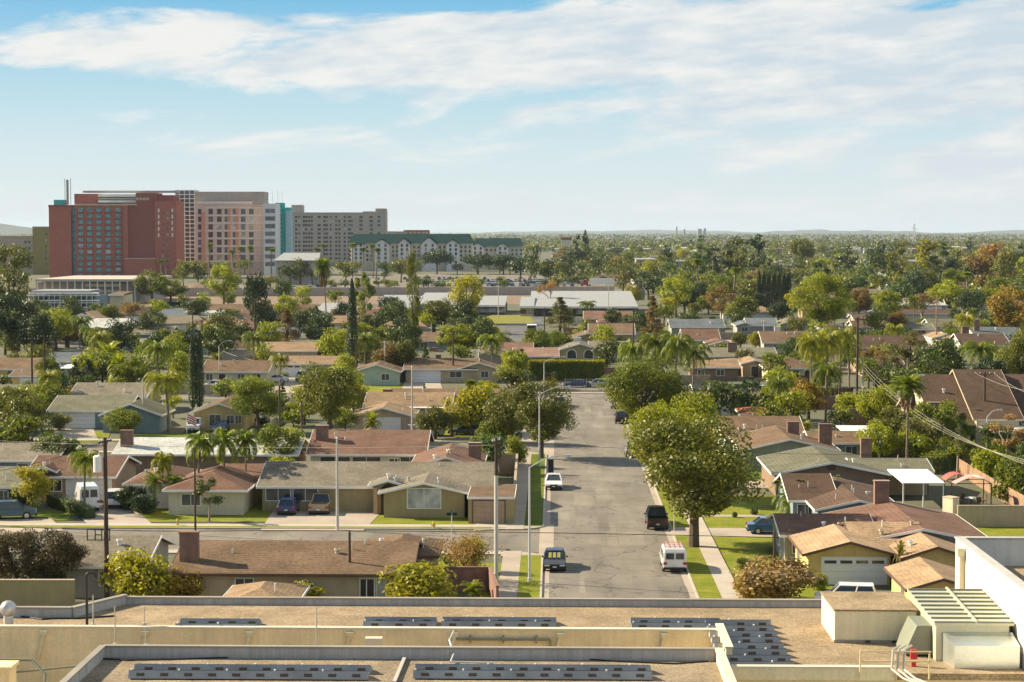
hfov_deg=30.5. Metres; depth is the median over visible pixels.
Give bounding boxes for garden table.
[964,497,975,504]
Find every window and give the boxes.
[0,490,12,499]
[8,490,18,498]
[17,463,31,465]
[47,480,61,491]
[98,570,116,586]
[137,487,156,498]
[181,493,200,505]
[206,374,212,379]
[209,414,220,425]
[217,224,221,229]
[217,247,221,252]
[218,374,225,381]
[226,415,233,423]
[235,415,241,423]
[235,577,253,584]
[237,374,244,380]
[249,224,253,229]
[265,209,274,212]
[265,216,274,220]
[265,224,274,227]
[265,232,274,235]
[265,239,274,242]
[265,254,274,257]
[265,262,274,265]
[265,489,290,500]
[293,489,317,500]
[320,456,350,460]
[352,456,380,460]
[366,577,394,596]
[381,374,389,380]
[389,458,399,460]
[398,456,413,460]
[407,488,440,508]
[420,342,427,347]
[449,371,461,377]
[481,371,488,377]
[520,309,525,313]
[528,309,533,313]
[567,349,576,358]
[584,349,593,358]
[697,369,704,374]
[716,369,724,375]
[741,327,747,331]
[797,504,807,512]
[804,370,809,374]
[845,446,857,454]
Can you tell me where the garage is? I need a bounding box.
[467,484,516,523]
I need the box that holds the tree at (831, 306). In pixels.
[787,271,851,328]
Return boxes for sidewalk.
[0,523,507,526]
[10,549,503,554]
[34,439,517,441]
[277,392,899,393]
[499,551,521,596]
[507,452,531,529]
[522,399,536,442]
[677,481,742,597]
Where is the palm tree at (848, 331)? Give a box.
[825,325,859,393]
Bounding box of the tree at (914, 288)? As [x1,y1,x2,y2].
[890,282,918,297]
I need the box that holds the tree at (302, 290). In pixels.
[294,285,310,298]
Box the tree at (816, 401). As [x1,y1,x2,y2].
[788,376,831,421]
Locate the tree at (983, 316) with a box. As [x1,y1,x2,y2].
[976,309,992,320]
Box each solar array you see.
[128,663,372,679]
[175,617,261,625]
[363,616,436,625]
[413,663,651,679]
[441,616,555,626]
[630,617,719,627]
[705,619,793,665]
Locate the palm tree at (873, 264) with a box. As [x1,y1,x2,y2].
[871,263,878,271]
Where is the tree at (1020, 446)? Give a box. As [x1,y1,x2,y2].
[1012,441,1023,463]
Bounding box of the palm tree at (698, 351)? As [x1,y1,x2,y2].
[678,343,712,383]
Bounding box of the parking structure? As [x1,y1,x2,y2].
[35,275,171,302]
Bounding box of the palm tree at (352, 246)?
[348,243,355,277]
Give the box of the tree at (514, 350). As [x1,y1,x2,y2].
[501,348,520,355]
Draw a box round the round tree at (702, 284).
[686,280,708,311]
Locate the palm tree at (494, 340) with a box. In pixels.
[476,333,503,362]
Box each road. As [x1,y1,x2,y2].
[0,529,539,551]
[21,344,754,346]
[32,442,538,452]
[160,393,547,399]
[502,313,543,341]
[549,394,689,597]
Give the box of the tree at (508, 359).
[496,349,529,385]
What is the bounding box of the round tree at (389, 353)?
[370,343,409,365]
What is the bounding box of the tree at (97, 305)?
[84,302,104,314]
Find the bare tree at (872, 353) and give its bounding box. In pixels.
[858,347,887,387]
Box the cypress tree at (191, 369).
[187,334,197,408]
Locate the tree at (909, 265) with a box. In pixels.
[900,254,916,270]
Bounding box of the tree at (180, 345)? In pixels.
[155,332,188,370]
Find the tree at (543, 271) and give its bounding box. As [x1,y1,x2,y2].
[538,258,563,280]
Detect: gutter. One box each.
[539,524,553,554]
[542,557,548,597]
[544,440,553,455]
[544,456,550,523]
[626,422,696,597]
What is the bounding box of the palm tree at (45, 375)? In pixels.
[35,369,62,412]
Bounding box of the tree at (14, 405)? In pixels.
[0,394,52,439]
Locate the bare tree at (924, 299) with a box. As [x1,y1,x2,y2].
[910,292,939,318]
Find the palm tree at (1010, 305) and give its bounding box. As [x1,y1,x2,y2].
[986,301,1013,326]
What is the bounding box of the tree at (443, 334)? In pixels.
[437,330,451,346]
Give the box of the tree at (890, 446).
[853,419,904,457]
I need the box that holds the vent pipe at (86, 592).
[85,572,97,624]
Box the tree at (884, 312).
[871,309,891,319]
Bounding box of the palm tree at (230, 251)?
[228,250,234,272]
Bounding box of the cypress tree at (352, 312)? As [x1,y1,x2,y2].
[345,278,358,367]
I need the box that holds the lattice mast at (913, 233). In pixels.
[912,224,915,242]
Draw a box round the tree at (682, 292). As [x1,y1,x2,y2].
[657,274,694,316]
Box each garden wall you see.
[0,579,74,605]
[66,348,79,351]
[162,385,233,393]
[246,355,325,359]
[280,400,296,410]
[431,566,498,596]
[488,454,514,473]
[513,453,517,483]
[563,328,586,334]
[571,317,583,323]
[605,368,621,376]
[639,375,710,384]
[719,332,737,338]
[813,396,839,408]
[849,409,865,420]
[957,505,1023,526]
[962,449,978,464]
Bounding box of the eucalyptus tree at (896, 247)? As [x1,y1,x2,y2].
[892,238,897,251]
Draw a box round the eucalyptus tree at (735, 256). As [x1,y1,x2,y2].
[733,250,743,265]
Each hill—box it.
[0,223,32,235]
[476,230,754,233]
[747,229,933,233]
[947,230,1023,233]
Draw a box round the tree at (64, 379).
[37,367,71,388]
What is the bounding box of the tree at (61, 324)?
[47,307,74,349]
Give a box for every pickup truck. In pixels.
[185,417,203,431]
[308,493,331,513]
[644,505,667,528]
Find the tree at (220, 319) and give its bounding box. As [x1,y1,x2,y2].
[205,312,244,342]
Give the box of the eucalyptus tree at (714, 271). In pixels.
[703,263,716,283]
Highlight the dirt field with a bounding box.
[26,295,530,303]
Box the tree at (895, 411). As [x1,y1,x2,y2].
[872,405,912,440]
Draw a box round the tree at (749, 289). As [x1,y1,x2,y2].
[732,278,757,299]
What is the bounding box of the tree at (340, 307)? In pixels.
[332,301,347,314]
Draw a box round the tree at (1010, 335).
[1007,330,1020,345]
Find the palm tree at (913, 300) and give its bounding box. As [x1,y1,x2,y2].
[906,294,920,322]
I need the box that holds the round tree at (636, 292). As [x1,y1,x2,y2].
[625,285,642,300]
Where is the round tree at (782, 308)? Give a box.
[766,300,789,319]
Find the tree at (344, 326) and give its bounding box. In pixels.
[339,321,362,333]
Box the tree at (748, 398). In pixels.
[734,376,776,406]
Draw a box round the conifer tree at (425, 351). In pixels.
[422,344,429,357]
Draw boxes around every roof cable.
[20,615,113,619]
[103,657,228,660]
[589,659,707,663]
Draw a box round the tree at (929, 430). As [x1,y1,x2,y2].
[896,415,945,457]
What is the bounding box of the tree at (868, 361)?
[853,356,879,388]
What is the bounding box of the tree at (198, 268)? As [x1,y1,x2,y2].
[188,261,208,282]
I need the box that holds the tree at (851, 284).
[837,277,862,293]
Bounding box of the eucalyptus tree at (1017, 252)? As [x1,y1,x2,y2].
[1012,243,1023,265]
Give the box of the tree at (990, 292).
[979,287,999,299]
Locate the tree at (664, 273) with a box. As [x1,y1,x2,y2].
[655,271,667,286]
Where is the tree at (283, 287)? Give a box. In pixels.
[273,274,292,296]
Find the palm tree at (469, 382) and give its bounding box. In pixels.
[463,379,477,391]
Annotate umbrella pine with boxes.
[419,248,455,273]
[461,252,492,273]
[490,252,516,273]
[788,236,815,261]
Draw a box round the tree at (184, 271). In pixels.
[172,258,191,285]
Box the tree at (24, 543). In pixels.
[0,527,53,578]
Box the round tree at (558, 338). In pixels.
[548,329,573,346]
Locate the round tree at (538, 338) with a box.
[520,328,554,346]
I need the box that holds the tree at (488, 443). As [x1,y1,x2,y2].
[473,433,507,461]
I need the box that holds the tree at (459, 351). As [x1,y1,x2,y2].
[447,344,475,357]
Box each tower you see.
[175,190,198,273]
[272,194,292,253]
[697,229,701,235]
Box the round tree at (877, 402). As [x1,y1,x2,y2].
[853,384,897,417]
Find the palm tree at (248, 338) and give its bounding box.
[242,331,269,359]
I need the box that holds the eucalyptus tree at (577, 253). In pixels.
[573,233,581,261]
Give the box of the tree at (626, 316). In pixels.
[619,314,632,322]
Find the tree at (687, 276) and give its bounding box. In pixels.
[677,270,702,285]
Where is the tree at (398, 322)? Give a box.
[386,316,422,338]
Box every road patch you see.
[561,513,568,520]
[574,496,593,504]
[575,437,582,440]
[575,488,596,491]
[578,581,584,592]
[579,406,592,410]
[581,448,591,450]
[584,407,591,411]
[584,578,612,592]
[586,469,600,472]
[589,466,597,469]
[593,425,604,427]
[595,489,610,501]
[597,517,609,530]
[598,412,614,416]
[601,408,615,415]
[606,524,618,546]
[617,532,645,544]
[652,560,678,573]
[657,586,689,596]
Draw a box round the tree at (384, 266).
[374,261,392,279]
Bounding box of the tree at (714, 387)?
[690,379,745,415]
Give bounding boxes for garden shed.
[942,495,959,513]
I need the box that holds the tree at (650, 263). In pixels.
[641,259,656,276]
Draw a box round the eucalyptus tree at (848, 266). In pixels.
[836,245,858,269]
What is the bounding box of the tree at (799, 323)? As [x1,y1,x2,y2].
[785,316,808,330]
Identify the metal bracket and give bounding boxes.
[87,529,109,540]
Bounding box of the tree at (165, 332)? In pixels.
[157,327,185,350]
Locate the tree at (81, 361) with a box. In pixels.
[70,346,100,373]
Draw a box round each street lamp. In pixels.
[142,371,156,403]
[527,454,571,581]
[538,386,570,466]
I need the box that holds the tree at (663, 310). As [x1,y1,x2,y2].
[653,304,677,325]
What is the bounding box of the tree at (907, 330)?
[890,324,911,334]
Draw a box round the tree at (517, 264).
[506,254,528,278]
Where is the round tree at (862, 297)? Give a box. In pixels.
[845,287,872,313]
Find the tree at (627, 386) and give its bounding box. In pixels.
[595,354,693,414]
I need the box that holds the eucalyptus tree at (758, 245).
[745,233,765,270]
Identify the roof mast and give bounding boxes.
[91,595,95,624]
[113,606,117,643]
[142,607,146,624]
[316,607,316,644]
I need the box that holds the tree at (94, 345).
[86,329,104,348]
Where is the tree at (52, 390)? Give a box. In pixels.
[34,383,72,412]
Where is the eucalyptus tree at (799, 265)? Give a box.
[795,256,805,267]
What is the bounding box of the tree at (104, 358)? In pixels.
[86,350,114,381]
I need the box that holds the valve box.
[910,649,916,666]
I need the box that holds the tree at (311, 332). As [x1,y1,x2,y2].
[302,312,336,339]
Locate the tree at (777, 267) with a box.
[764,263,786,276]
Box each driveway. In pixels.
[0,519,62,534]
[54,428,97,438]
[82,506,150,522]
[261,511,378,529]
[269,377,304,391]
[402,380,441,387]
[475,523,507,529]
[670,527,688,535]
[691,480,767,487]
[708,528,772,536]
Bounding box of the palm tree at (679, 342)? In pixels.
[659,332,697,370]
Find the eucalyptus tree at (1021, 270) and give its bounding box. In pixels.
[1016,256,1023,283]
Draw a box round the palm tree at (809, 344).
[795,330,826,379]
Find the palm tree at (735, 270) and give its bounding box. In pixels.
[729,266,742,301]
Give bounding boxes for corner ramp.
[501,552,540,556]
[505,526,542,529]
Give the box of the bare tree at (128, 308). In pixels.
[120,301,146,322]
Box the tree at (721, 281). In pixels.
[706,274,743,301]
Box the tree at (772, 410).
[748,398,784,415]
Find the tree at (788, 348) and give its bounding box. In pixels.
[775,333,804,358]
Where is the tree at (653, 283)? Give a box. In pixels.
[630,269,663,299]
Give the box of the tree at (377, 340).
[345,332,388,363]
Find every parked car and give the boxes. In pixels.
[0,499,36,518]
[102,488,126,507]
[205,380,225,384]
[212,420,229,432]
[272,374,288,381]
[277,497,300,514]
[295,370,307,379]
[414,427,444,435]
[448,424,482,434]
[542,547,567,570]
[544,473,563,489]
[563,379,589,387]
[587,379,605,386]
[614,410,628,423]
[623,443,636,456]
[745,516,772,533]
[814,581,875,598]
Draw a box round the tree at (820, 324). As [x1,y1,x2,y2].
[805,320,829,332]
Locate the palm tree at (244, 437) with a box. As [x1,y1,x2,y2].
[232,428,259,470]
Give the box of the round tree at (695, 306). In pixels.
[687,302,700,311]
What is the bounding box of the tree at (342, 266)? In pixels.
[334,260,357,285]
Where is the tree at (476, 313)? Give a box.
[471,308,483,322]
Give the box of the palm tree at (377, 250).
[375,248,381,276]
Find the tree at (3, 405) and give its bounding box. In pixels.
[0,386,28,429]
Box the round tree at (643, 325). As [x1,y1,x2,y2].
[638,324,650,332]
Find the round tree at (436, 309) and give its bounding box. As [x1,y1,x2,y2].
[406,300,463,331]
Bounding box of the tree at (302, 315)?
[292,310,326,332]
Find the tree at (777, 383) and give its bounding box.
[766,376,795,402]
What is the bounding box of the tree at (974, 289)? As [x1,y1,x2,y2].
[958,284,986,296]
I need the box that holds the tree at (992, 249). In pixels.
[977,242,1005,264]
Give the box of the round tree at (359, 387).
[340,379,369,411]
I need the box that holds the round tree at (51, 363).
[34,356,60,369]
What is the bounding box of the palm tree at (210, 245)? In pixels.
[206,243,213,280]
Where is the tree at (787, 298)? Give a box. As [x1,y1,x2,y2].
[783,293,797,307]
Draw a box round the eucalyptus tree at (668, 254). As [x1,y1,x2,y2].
[660,247,672,262]
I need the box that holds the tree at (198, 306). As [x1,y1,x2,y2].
[180,297,210,315]
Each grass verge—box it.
[0,525,490,527]
[34,440,472,441]
[517,555,540,597]
[524,454,544,525]
[656,486,688,526]
[675,536,721,597]
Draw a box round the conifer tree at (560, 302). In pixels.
[543,297,578,331]
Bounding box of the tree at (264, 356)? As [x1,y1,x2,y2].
[255,342,274,359]
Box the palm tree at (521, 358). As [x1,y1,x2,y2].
[508,352,527,384]
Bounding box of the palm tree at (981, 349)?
[957,340,999,365]
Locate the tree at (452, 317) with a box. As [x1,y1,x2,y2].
[446,309,467,327]
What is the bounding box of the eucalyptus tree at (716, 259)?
[704,245,722,273]
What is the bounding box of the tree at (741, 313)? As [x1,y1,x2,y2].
[725,307,754,321]
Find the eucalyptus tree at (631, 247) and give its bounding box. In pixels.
[629,244,634,253]
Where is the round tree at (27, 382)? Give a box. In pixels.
[20,380,45,395]
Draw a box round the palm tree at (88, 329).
[78,325,102,347]
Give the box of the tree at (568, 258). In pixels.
[559,253,575,265]
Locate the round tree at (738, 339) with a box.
[730,332,748,346]
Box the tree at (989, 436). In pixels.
[978,421,1015,445]
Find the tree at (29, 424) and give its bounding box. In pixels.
[0,412,52,442]
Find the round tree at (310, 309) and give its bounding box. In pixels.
[289,307,330,324]
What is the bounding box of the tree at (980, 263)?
[962,253,997,286]
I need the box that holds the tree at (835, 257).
[830,253,849,264]
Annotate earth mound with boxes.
[170,282,238,287]
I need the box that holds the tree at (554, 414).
[505,377,579,457]
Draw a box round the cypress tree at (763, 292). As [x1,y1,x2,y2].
[760,271,767,307]
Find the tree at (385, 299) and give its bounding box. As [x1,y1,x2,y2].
[376,295,406,313]
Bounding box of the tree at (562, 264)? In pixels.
[553,261,572,276]
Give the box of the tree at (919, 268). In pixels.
[909,267,937,291]
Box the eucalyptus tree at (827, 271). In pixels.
[810,260,831,296]
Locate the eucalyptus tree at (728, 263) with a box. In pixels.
[720,236,750,275]
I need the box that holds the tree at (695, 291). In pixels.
[670,285,702,314]
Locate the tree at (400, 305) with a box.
[382,300,406,318]
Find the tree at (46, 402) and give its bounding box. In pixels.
[34,393,50,412]
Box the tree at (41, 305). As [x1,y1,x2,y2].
[24,297,51,315]
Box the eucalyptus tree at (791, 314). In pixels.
[786,306,797,330]
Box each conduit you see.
[392,656,406,681]
[449,630,493,663]
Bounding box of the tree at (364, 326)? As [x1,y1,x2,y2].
[357,322,373,331]
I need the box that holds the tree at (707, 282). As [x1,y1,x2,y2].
[690,279,714,295]
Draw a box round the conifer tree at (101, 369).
[94,362,109,381]
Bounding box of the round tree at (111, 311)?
[97,304,121,317]
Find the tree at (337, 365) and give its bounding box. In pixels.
[328,361,364,388]
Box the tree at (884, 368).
[875,359,894,377]
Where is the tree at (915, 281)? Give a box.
[900,272,926,293]
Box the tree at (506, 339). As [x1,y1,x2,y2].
[499,330,513,341]
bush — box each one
[0,370,11,383]
[1,494,35,506]
[6,350,19,357]
[50,412,72,429]
[58,383,75,394]
[73,373,95,384]
[97,546,180,595]
[110,362,151,382]
[113,484,141,508]
[127,494,159,513]
[129,355,142,361]
[134,376,161,397]
[156,567,205,595]
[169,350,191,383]
[253,414,269,424]
[268,455,294,460]
[277,370,288,376]
[277,408,309,426]
[294,579,324,596]
[334,351,356,368]
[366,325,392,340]
[375,559,457,596]
[395,367,405,382]
[432,528,502,565]
[453,418,486,428]
[460,534,487,565]
[469,432,506,453]
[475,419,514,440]
[503,434,530,463]
[511,421,526,434]
[519,373,536,382]
[543,370,559,378]
[545,376,556,388]
[614,397,647,418]
[629,401,668,432]
[652,399,684,423]
[683,394,720,416]
[729,554,823,598]
[732,575,763,598]
[736,558,757,568]
[750,506,757,514]
[788,349,801,359]
[810,573,828,589]
[826,408,856,425]
[832,392,868,411]
[871,417,910,443]
[872,451,878,457]
[969,440,1013,479]
[990,453,1023,501]
[1009,437,1023,455]
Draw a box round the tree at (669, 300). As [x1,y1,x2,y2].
[658,296,678,317]
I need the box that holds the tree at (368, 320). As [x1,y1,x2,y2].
[359,312,386,328]
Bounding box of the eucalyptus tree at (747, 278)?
[743,275,752,294]
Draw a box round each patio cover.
[60,364,80,378]
[836,425,883,442]
[887,469,944,506]
[979,425,1023,435]
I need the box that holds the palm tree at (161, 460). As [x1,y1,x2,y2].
[150,451,174,476]
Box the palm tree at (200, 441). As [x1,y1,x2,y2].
[184,430,219,472]
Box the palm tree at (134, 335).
[126,331,140,356]
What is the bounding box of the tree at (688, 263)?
[681,258,699,270]
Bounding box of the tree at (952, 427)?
[938,417,972,441]
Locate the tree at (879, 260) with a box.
[865,240,894,273]
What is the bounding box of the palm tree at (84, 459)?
[66,445,100,503]
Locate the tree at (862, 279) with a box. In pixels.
[847,267,871,286]
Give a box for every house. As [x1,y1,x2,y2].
[0,358,60,385]
[0,384,46,391]
[0,443,68,465]
[0,466,48,505]
[30,455,141,500]
[46,395,174,432]
[49,348,101,374]
[56,535,175,597]
[70,382,164,403]
[71,310,108,320]
[79,318,141,339]
[94,306,151,320]
[111,430,308,474]
[112,326,178,353]
[122,463,263,514]
[164,315,209,331]
[167,530,444,596]
[184,327,210,353]
[186,304,246,312]
[189,395,257,429]
[195,320,256,335]
[203,359,278,383]
[212,340,258,359]
[229,313,281,319]
[232,315,248,319]
[241,306,277,312]
[253,324,302,341]
[256,461,498,517]
[260,342,343,376]
[267,304,318,317]
[290,330,365,341]
[305,425,487,461]
[319,316,358,329]
[330,309,379,314]
[332,311,378,326]
[353,392,455,429]
[354,360,403,384]
[370,332,450,353]
[383,321,433,331]
[383,388,511,427]
[403,354,501,382]
[415,347,479,357]
[478,342,533,366]
[512,347,558,368]
[557,337,625,360]
[568,323,635,342]
[583,311,632,322]
[594,274,621,277]
[666,319,726,334]
[678,329,729,346]
[685,358,741,380]
[686,342,777,359]
[689,383,760,392]
[694,391,760,415]
[717,416,804,455]
[722,306,774,320]
[729,421,862,470]
[731,318,777,334]
[735,406,768,415]
[739,356,762,376]
[756,438,934,494]
[757,327,810,350]
[758,357,817,381]
[766,480,986,560]
[772,473,894,512]
[777,318,809,330]
[778,283,798,293]
[788,520,955,598]
[796,304,846,318]
[815,322,846,333]
[845,320,892,333]
[847,309,963,321]
[847,335,928,376]
[857,289,886,292]
[892,298,947,308]
[904,319,960,334]
[924,331,951,344]
[951,326,1011,356]
[959,303,989,316]
[969,320,1021,341]
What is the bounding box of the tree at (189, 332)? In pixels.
[179,326,208,350]
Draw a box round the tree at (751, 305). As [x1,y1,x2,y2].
[738,294,759,320]
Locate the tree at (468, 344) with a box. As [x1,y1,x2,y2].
[454,331,483,348]
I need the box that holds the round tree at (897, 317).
[888,310,907,327]
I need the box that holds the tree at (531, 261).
[522,242,540,284]
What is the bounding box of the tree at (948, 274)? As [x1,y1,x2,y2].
[941,268,969,287]
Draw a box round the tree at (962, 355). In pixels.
[955,346,966,361]
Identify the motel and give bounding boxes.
[27,289,107,311]
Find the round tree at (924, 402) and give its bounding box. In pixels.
[902,400,932,431]
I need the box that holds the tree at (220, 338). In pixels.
[195,323,240,354]
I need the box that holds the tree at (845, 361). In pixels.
[838,353,855,373]
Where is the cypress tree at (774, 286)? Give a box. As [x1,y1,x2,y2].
[770,270,777,307]
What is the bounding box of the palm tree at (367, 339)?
[353,332,378,364]
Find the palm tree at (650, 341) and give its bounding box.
[635,331,673,391]
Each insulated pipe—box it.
[891,644,913,681]
[897,644,919,681]
[902,644,925,681]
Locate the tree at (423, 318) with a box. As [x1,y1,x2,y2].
[410,312,435,324]
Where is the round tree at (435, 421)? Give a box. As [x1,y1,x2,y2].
[413,405,457,438]
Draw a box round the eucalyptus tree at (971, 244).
[966,237,974,251]
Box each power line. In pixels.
[0,443,99,470]
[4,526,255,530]
[11,441,486,447]
[256,530,778,537]
[507,442,852,454]
[864,367,1023,461]
[866,366,1022,463]
[866,373,1023,459]
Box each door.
[20,378,37,383]
[58,412,94,427]
[66,479,111,499]
[147,487,168,507]
[281,365,307,376]
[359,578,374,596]
[363,417,400,429]
[413,370,440,381]
[472,500,505,523]
[713,404,730,415]
[751,366,758,376]
[821,557,886,584]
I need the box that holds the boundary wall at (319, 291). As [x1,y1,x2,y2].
[25,287,613,296]
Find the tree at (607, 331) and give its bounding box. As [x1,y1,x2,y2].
[589,323,616,340]
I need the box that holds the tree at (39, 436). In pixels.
[38,431,61,442]
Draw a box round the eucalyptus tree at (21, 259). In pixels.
[0,242,34,315]
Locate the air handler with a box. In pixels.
[895,587,1019,668]
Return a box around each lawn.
[1,510,72,520]
[43,431,109,442]
[119,433,203,438]
[137,501,270,521]
[256,426,298,436]
[361,384,402,391]
[370,514,474,524]
[433,427,511,436]
[481,315,532,323]
[700,495,779,514]
[702,517,757,527]
[712,537,834,598]
[723,454,761,479]
[975,527,1023,536]
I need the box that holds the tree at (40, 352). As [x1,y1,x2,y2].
[19,342,56,357]
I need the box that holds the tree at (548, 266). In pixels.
[539,260,554,272]
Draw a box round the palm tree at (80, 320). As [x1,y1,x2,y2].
[69,315,93,347]
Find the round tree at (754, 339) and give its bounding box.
[746,331,760,346]
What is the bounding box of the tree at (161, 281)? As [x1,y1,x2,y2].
[131,269,169,301]
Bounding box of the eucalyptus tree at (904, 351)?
[884,330,926,373]
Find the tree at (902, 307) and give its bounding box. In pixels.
[894,299,909,308]
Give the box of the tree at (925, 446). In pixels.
[896,427,934,457]
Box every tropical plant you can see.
[95,340,127,374]
[107,352,130,381]
[210,352,223,359]
[318,332,342,355]
[363,411,382,429]
[458,579,484,596]
[770,479,803,512]
[778,498,790,512]
[788,405,805,420]
[801,420,814,430]
[892,540,906,562]
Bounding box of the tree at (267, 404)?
[228,376,284,431]
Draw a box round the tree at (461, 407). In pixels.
[456,385,495,421]
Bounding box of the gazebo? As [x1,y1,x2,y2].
[941,471,993,504]
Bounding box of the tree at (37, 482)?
[10,463,57,506]
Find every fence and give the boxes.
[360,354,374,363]
[529,379,563,390]
[566,378,607,390]
[789,375,824,384]
[804,388,852,395]
[844,411,891,424]
[878,444,935,457]
[959,459,1023,504]
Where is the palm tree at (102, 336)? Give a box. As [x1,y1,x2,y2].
[87,330,114,357]
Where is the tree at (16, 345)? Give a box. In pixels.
[0,328,21,353]
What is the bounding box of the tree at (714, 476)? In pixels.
[625,412,768,546]
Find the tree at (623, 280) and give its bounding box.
[611,261,635,290]
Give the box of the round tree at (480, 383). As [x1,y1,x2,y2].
[475,380,484,386]
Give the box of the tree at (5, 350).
[0,329,17,354]
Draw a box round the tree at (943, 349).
[907,337,970,373]
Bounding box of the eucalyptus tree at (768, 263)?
[760,255,772,271]
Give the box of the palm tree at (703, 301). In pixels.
[696,298,707,317]
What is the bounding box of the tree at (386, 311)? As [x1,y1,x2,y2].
[371,304,400,324]
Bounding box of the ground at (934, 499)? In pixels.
[0,233,1023,604]
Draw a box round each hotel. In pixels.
[48,178,183,277]
[195,192,268,273]
[253,192,280,274]
[291,205,387,265]
[348,234,474,270]
[473,238,523,268]
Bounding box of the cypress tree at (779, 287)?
[775,271,782,303]
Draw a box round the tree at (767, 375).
[762,370,798,390]
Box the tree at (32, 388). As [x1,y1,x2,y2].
[16,383,46,394]
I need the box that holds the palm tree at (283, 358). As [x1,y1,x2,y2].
[270,352,289,385]
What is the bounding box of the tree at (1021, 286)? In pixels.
[1004,285,1023,300]
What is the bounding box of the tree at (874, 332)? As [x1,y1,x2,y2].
[865,328,889,334]
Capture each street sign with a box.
[447,510,456,545]
[671,501,676,530]
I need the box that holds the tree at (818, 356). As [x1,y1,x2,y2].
[801,347,832,362]
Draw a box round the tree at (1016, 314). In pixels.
[984,283,1023,326]
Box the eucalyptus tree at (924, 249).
[915,238,945,269]
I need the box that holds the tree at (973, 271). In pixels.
[964,255,988,286]
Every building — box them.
[0,236,32,273]
[0,594,1023,681]
[32,226,49,273]
[108,291,133,305]
[153,308,189,316]
[185,310,224,314]
[274,253,320,284]
[318,303,346,312]
[377,295,413,305]
[387,296,422,313]
[388,230,429,233]
[420,293,471,306]
[473,296,507,314]
[519,297,534,315]
[531,291,638,315]
[561,237,571,247]
[634,258,656,268]
[895,369,1023,446]
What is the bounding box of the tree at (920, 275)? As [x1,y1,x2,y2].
[908,270,931,294]
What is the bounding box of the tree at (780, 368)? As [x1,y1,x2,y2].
[770,365,788,375]
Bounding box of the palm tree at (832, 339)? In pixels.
[813,328,848,387]
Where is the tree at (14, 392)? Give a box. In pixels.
[0,385,38,415]
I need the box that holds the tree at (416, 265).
[402,259,423,276]
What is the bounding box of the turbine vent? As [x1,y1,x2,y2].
[0,600,16,623]
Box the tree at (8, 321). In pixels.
[0,290,39,353]
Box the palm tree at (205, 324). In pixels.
[198,321,217,355]
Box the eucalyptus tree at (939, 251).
[937,240,945,258]
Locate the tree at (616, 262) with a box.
[607,258,632,273]
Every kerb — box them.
[0,527,504,550]
[25,441,500,442]
[536,393,899,394]
[540,555,542,597]
[543,454,546,526]
[654,485,670,526]
[673,535,698,597]
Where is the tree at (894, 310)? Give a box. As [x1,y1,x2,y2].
[880,301,898,312]
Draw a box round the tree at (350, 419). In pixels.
[332,405,360,429]
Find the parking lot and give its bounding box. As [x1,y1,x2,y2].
[326,274,606,286]
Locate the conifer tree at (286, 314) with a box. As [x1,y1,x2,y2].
[272,309,300,341]
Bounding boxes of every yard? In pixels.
[438,554,467,565]
[478,563,501,596]
[530,381,605,389]
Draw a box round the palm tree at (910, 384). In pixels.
[887,373,929,457]
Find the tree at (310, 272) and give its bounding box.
[304,263,318,284]
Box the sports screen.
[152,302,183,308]
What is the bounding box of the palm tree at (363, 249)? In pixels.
[360,247,366,271]
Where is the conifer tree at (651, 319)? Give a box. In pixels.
[637,295,667,350]
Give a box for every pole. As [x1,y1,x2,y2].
[24,338,38,382]
[37,335,51,370]
[93,437,111,597]
[194,451,196,529]
[254,303,255,331]
[278,385,280,436]
[301,401,302,430]
[336,437,338,529]
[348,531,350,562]
[350,338,362,367]
[411,366,412,429]
[452,332,453,364]
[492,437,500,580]
[498,282,498,318]
[773,531,775,566]
[850,317,861,395]
[862,356,863,396]
[936,294,936,334]
[974,372,994,400]
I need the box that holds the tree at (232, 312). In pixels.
[216,307,243,319]
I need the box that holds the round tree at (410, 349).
[391,339,419,379]
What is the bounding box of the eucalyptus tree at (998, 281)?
[986,265,1008,290]
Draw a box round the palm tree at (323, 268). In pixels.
[311,257,333,315]
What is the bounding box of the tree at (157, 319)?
[148,316,165,325]
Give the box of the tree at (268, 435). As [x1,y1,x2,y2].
[255,422,307,453]
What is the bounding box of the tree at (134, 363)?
[128,345,169,379]
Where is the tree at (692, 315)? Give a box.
[676,308,700,318]
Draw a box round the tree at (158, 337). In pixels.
[144,330,179,368]
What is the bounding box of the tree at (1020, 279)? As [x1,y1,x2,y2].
[1005,272,1023,300]
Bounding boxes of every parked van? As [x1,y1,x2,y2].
[74,482,99,510]
[659,541,686,571]
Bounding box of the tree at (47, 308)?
[34,306,70,317]
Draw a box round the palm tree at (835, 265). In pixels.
[830,263,839,281]
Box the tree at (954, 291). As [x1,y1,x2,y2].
[925,278,964,303]
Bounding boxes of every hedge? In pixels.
[46,493,96,518]
[528,359,604,380]
[918,436,956,473]
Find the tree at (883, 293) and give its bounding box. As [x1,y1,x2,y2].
[870,288,902,311]

